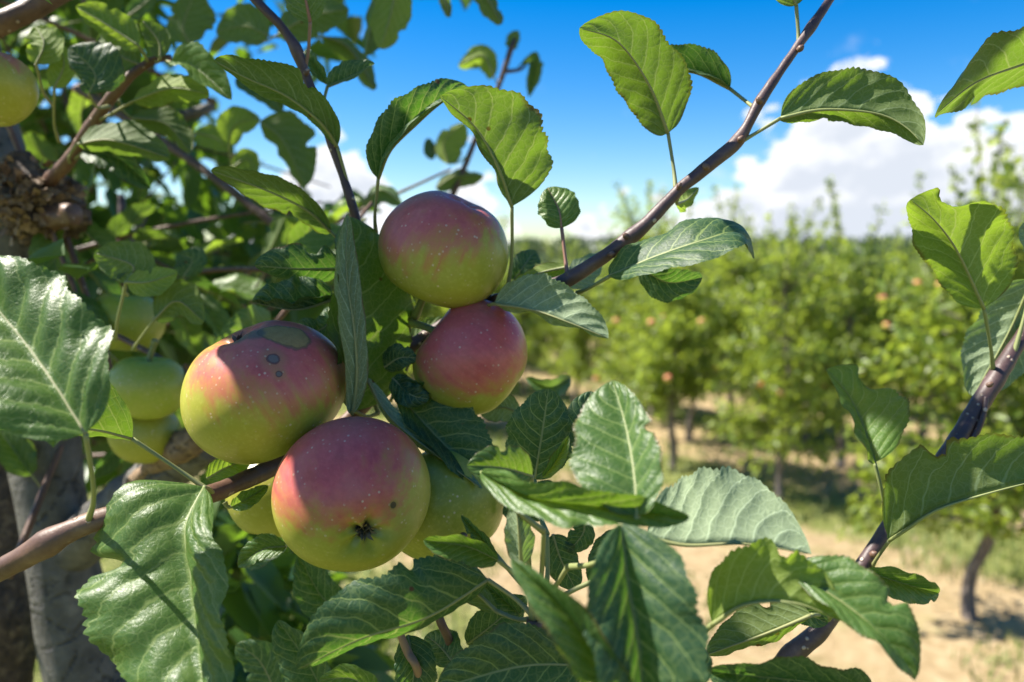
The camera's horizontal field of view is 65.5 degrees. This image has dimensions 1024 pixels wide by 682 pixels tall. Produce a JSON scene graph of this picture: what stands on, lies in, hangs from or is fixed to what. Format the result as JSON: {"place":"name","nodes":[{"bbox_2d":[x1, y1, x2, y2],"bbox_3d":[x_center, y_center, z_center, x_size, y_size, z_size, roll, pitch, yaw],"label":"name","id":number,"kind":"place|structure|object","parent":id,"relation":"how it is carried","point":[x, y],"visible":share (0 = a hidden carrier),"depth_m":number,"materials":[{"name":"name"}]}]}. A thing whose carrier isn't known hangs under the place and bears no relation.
{"place":"outdoors","nodes":[
{"label":"outdoors","id":0,"kind":"place"},
{"bbox_2d":[12,0,1023,252],"label":"sky","id":1,"kind":"structure","parent":0,"point":[596,142],"materials":[{"name":"blue"}]},
{"bbox_2d":[34,274,1023,681],"bbox_3d":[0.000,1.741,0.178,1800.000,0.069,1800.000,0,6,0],"label":"ground","id":2,"kind":"structure","parent":0,"point":[842,646],"depth_m":4.60,"materials":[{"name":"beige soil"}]},
{"bbox_2d":[406,296,449,379],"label":"orchard tree","id":3,"kind":"object","parent":2,"relation":"on","point":[427,307],"visible":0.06,"depth_m":8.56,"materials":[{"name":"green plant"}]},
{"bbox_2d":[417,299,444,320],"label":"orchard tree","id":4,"kind":"object","parent":2,"relation":"on","point":[435,311],"visible":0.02,"depth_m":11.15,"materials":[{"name":"green plant"}]},
{"bbox_2d":[441,213,542,428],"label":"orchard tree","id":5,"kind":"object","parent":2,"relation":"on","point":[499,288],"visible":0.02,"depth_m":7.99,"materials":[{"name":"green plant"}]},
{"bbox_2d":[93,233,923,271],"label":"woodland","id":6,"kind":"object","parent":2,"relation":"on","point":[536,244],"visible":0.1,"depth_m":118.98,"materials":[{"name":"green plant"}]},
{"bbox_2d":[0,0,1023,681],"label":"apple tree","id":7,"kind":"object","parent":2,"relation":"on","point":[198,584],"visible":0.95,"depth_m":0.41,"materials":[{"name":"green plant"}]},
{"bbox_2d":[0,52,38,126],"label":"apple","id":8,"kind":"object","parent":7,"relation":"hanging from","point":[19,92],"visible":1,"depth_m":0.49,"materials":[{"name":"green food"}]},
{"bbox_2d":[96,294,165,350],"bbox_3d":[-0.320,-0.015,0.660,0.060,0.046,0.061,6,0,-1],"label":"apple","id":9,"kind":"object","parent":7,"relation":"hanging from","point":[136,316],"visible":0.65,"depth_m":0.64,"materials":[{"name":"green food"}]},
{"bbox_2d":[107,413,181,463],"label":"apple","id":10,"kind":"object","parent":7,"relation":"hanging from","point":[155,435],"visible":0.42,"depth_m":0.60,"materials":[{"name":"green food"}]},
{"bbox_2d":[109,338,184,419],"bbox_3d":[-0.274,0.027,0.600,0.058,0.060,0.058,3,7,-30],"label":"apple","id":11,"kind":"object","parent":7,"relation":"hanging from","point":[148,386],"visible":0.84,"depth_m":0.58,"materials":[{"name":"green food"}]},
{"bbox_2d":[225,464,280,536],"bbox_3d":[-0.138,0.091,0.469,0.061,0.048,0.061,17,-17,-36],"label":"apple","id":12,"kind":"object","parent":7,"relation":"hanging from","point":[257,518],"visible":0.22,"depth_m":0.44,"materials":[{"name":"green food"}]},
{"bbox_2d":[180,320,345,464],"bbox_3d":[-0.128,0.024,0.412,0.084,0.063,0.085,-30,15,-15],"label":"apple","id":13,"kind":"object","parent":7,"relation":"attached to","point":[263,392],"visible":0.98,"depth_m":0.38,"materials":[{"name":"food"}]},
{"bbox_2d":[271,416,430,571],"bbox_3d":[-0.076,0.075,0.384,0.075,0.076,0.062,18,19,-29],"label":"apple","id":14,"kind":"object","parent":7,"relation":"hanging from","point":[350,494],"visible":1,"depth_m":0.36,"materials":[{"name":"food"}]},
{"bbox_2d":[378,191,507,319],"bbox_3d":[-0.041,-0.042,0.439,0.072,0.076,0.071,18,15,-30],"label":"apple","id":15,"kind":"object","parent":7,"relation":"hanging from","point":[443,249],"visible":1,"depth_m":0.41,"materials":[{"name":"food"}]},
{"bbox_2d":[402,450,503,558],"bbox_3d":[-0.036,0.089,0.434,0.070,0.058,0.070,-31,-14,12],"label":"apple","id":16,"kind":"object","parent":7,"relation":"hanging from","point":[454,497],"visible":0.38,"depth_m":0.41,"materials":[{"name":"green food"}]},
{"bbox_2d":[408,300,527,414],"bbox_3d":[-0.029,0.005,0.444,0.071,0.067,0.067,38,-2,-6],"label":"apple","id":17,"kind":"object","parent":7,"relation":"hanging from","point":[475,356],"visible":0.97,"depth_m":0.42,"materials":[{"name":"red food"}]},
{"bbox_2d":[504,235,545,356],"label":"orchard tree","id":18,"kind":"object","parent":2,"relation":"on","point":[523,245],"visible":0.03,"depth_m":12.37,"materials":[{"name":"green plant"}]},
{"bbox_2d":[510,311,559,396],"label":"orchard tree","id":19,"kind":"object","parent":2,"relation":"on","point":[523,316],"visible":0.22,"depth_m":10.07,"materials":[{"name":"green plant"}]},
{"bbox_2d":[534,232,590,376],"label":"orchard tree","id":20,"kind":"object","parent":2,"relation":"on","point":[558,348],"visible":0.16,"depth_m":11.83,"materials":[{"name":"green plant"}]},
{"bbox_2d":[533,250,616,399],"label":"orchard tree","id":21,"kind":"object","parent":2,"relation":"on","point":[577,366],"visible":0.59,"depth_m":9.44,"materials":[{"name":"green plant"}]},
{"bbox_2d":[547,238,619,341],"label":"orchard tree","id":22,"kind":"object","parent":2,"relation":"on","point":[577,254],"visible":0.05,"depth_m":13.97,"materials":[{"name":"green plant"}]},
{"bbox_2d":[574,229,635,380],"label":"orchard tree","id":23,"kind":"object","parent":2,"relation":"on","point":[613,289],"visible":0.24,"depth_m":11.23,"materials":[{"name":"green plant"}]},
{"bbox_2d":[600,275,644,362],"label":"orchard tree","id":24,"kind":"object","parent":2,"relation":"on","point":[631,299],"visible":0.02,"depth_m":13.18,"materials":[{"name":"green plant"}]},
{"bbox_2d":[574,180,676,418],"bbox_3d":[1.399,-0.432,8.775,1.456,2.692,1.490,0,6,-1],"label":"orchard tree","id":25,"kind":"object","parent":2,"relation":"on","point":[621,296],"visible":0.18,"depth_m":8.65,"materials":[{"name":"green plant"}]},
{"bbox_2d":[592,205,758,472],"bbox_3d":[1.333,0.001,6.467,1.264,2.278,1.282,-2,6,-22],"label":"orchard tree","id":26,"kind":"object","parent":2,"relation":"on","point":[676,324],"visible":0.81,"depth_m":6.36,"materials":[{"name":"green plant"}]},
{"bbox_2d":[593,376,599,381],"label":"orchard apple","id":27,"kind":"object","parent":26,"relation":"hanging from","point":[596,378],"visible":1,"depth_m":6.51,"materials":[{"name":"yellow food"}]},
{"bbox_2d":[616,215,748,441],"bbox_3d":[1.616,-0.083,7.544,1.238,2.232,1.281,2,6,18],"label":"orchard tree","id":28,"kind":"object","parent":2,"relation":"on","point":[641,304],"visible":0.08,"depth_m":7.52,"materials":[{"name":"green plant"}]},
{"bbox_2d":[697,219,768,396],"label":"orchard tree","id":29,"kind":"object","parent":2,"relation":"on","point":[754,229],"visible":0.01,"depth_m":9.96,"materials":[{"name":"green plant"}]},
{"bbox_2d":[694,184,796,424],"bbox_3d":[2.324,-0.327,8.176,1.278,2.603,1.432,0,6,-3],"label":"orchard tree","id":30,"kind":"object","parent":2,"relation":"on","point":[737,268],"visible":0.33,"depth_m":7.96,"materials":[{"name":"green plant"}]},
{"bbox_2d":[694,197,860,501],"bbox_3d":[1.994,0.089,5.822,1.238,2.237,1.210,-1,6,-8],"label":"orchard tree","id":31,"kind":"object","parent":2,"relation":"on","point":[779,291],"visible":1,"depth_m":5.66,"materials":[{"name":"green plant"}]},
{"bbox_2d":[698,318,705,324],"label":"orchard apple","id":32,"kind":"object","parent":31,"relation":"hanging from","point":[701,321],"visible":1,"depth_m":5.48,"materials":[{"name":"yellow food"}]},
{"bbox_2d":[756,382,763,388],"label":"orchard apple","id":33,"kind":"object","parent":31,"relation":"hanging from","point":[761,384],"visible":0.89,"depth_m":5.65,"materials":[{"name":"food"}]},
{"bbox_2d":[777,390,784,396],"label":"orchard apple","id":34,"kind":"object","parent":31,"relation":"hanging from","point":[780,393],"visible":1,"depth_m":5.34,"materials":[{"name":"green food"}]},
{"bbox_2d":[744,235,875,441],"bbox_3d":[2.750,-0.001,7.664,1.168,2.035,1.129,-3,6,-26],"label":"orchard tree","id":35,"kind":"object","parent":2,"relation":"on","point":[805,437],"visible":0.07,"depth_m":7.59,"materials":[{"name":"green plant"}]},
{"bbox_2d":[814,253,864,336],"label":"orchard tree","id":36,"kind":"object","parent":2,"relation":"on","point":[833,288],"visible":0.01,"depth_m":9.18,"materials":[{"name":"green plant"}]},
{"bbox_2d":[753,176,933,468],"bbox_3d":[2.719,-0.094,6.606,1.348,2.451,1.204,-2,6,-22],"label":"orchard tree","id":37,"kind":"object","parent":2,"relation":"on","point":[845,337],"visible":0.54,"depth_m":6.45,"materials":[{"name":"green plant"}]},
{"bbox_2d":[878,295,887,301],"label":"orchard apple","id":38,"kind":"object","parent":37,"relation":"hanging from","point":[883,296],"visible":0.75,"depth_m":4.98,"materials":[{"name":"food"}]},
{"bbox_2d":[882,322,891,329],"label":"orchard apple","id":39,"kind":"object","parent":37,"relation":"hanging from","point":[886,325],"visible":0.94,"depth_m":4.98,"materials":[{"name":"food"}]},
{"bbox_2d":[913,280,921,285],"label":"orchard apple","id":40,"kind":"object","parent":37,"relation":"hanging from","point":[919,282],"visible":0.63,"depth_m":5.18,"materials":[{"name":"food"}]},
{"bbox_2d":[842,247,882,385],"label":"orchard tree","id":41,"kind":"object","parent":2,"relation":"on","point":[860,255],"visible":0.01,"depth_m":10.55,"materials":[{"name":"green plant"}]},
{"bbox_2d":[869,250,894,298],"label":"orchard tree","id":42,"kind":"object","parent":2,"relation":"on","point":[877,272],"depth_m":13.80,"materials":[{"name":"green plant"}]},
{"bbox_2d":[860,227,922,391],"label":"orchard tree","id":43,"kind":"object","parent":2,"relation":"on","point":[909,258],"visible":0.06,"depth_m":8.66,"materials":[{"name":"green plant"}]},
{"bbox_2d":[856,170,971,444],"bbox_3d":[3.540,-0.167,6.802,1.418,2.555,1.438,2,6,16],"label":"orchard tree","id":44,"kind":"object","parent":2,"relation":"on","point":[927,275],"visible":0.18,"depth_m":6.69,"materials":[{"name":"green plant"}]},
{"bbox_2d":[826,99,1023,621],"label":"orchard tree","id":45,"kind":"object","parent":2,"relation":"on","point":[937,360],"visible":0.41,"depth_m":3.71,"materials":[{"name":"green plant"}]},
{"bbox_2d":[905,250,951,395],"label":"orchard tree","id":46,"kind":"object","parent":2,"relation":"on","point":[913,253],"depth_m":10.03,"materials":[{"name":"green plant"}]},
{"bbox_2d":[956,144,1023,421],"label":"orchard tree","id":47,"kind":"object","parent":2,"relation":"on","point":[1020,221],"visible":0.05,"depth_m":7.30,"materials":[{"name":"green plant"}]},
{"bbox_2d":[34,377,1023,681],"bbox_3d":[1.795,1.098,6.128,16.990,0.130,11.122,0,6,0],"label":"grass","id":48,"kind":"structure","parent":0,"point":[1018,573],"depth_m":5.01,"materials":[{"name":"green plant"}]},
{"bbox_2d":[613,318,620,323],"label":"orchard apple","id":49,"kind":"object","parent":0,"point":[616,321],"visible":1,"depth_m":5.58,"materials":[{"name":"food"}]},
{"bbox_2d":[647,319,655,325],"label":"orchard apple","id":50,"kind":"object","parent":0,"point":[651,322],"visible":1,"depth_m":5.38,"materials":[{"name":"food"}]},
{"bbox_2d":[664,374,671,381],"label":"orchard apple","id":51,"kind":"object","parent":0,"point":[668,378],"visible":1,"depth_m":5.38,"materials":[{"name":"orange food"}]},
{"bbox_2d":[509,252,911,273],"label":"hill","id":52,"kind":"structure","parent":0,"point":[556,257],"depth_m":128.34,"materials":[{"name":"green plant"}]}
]}

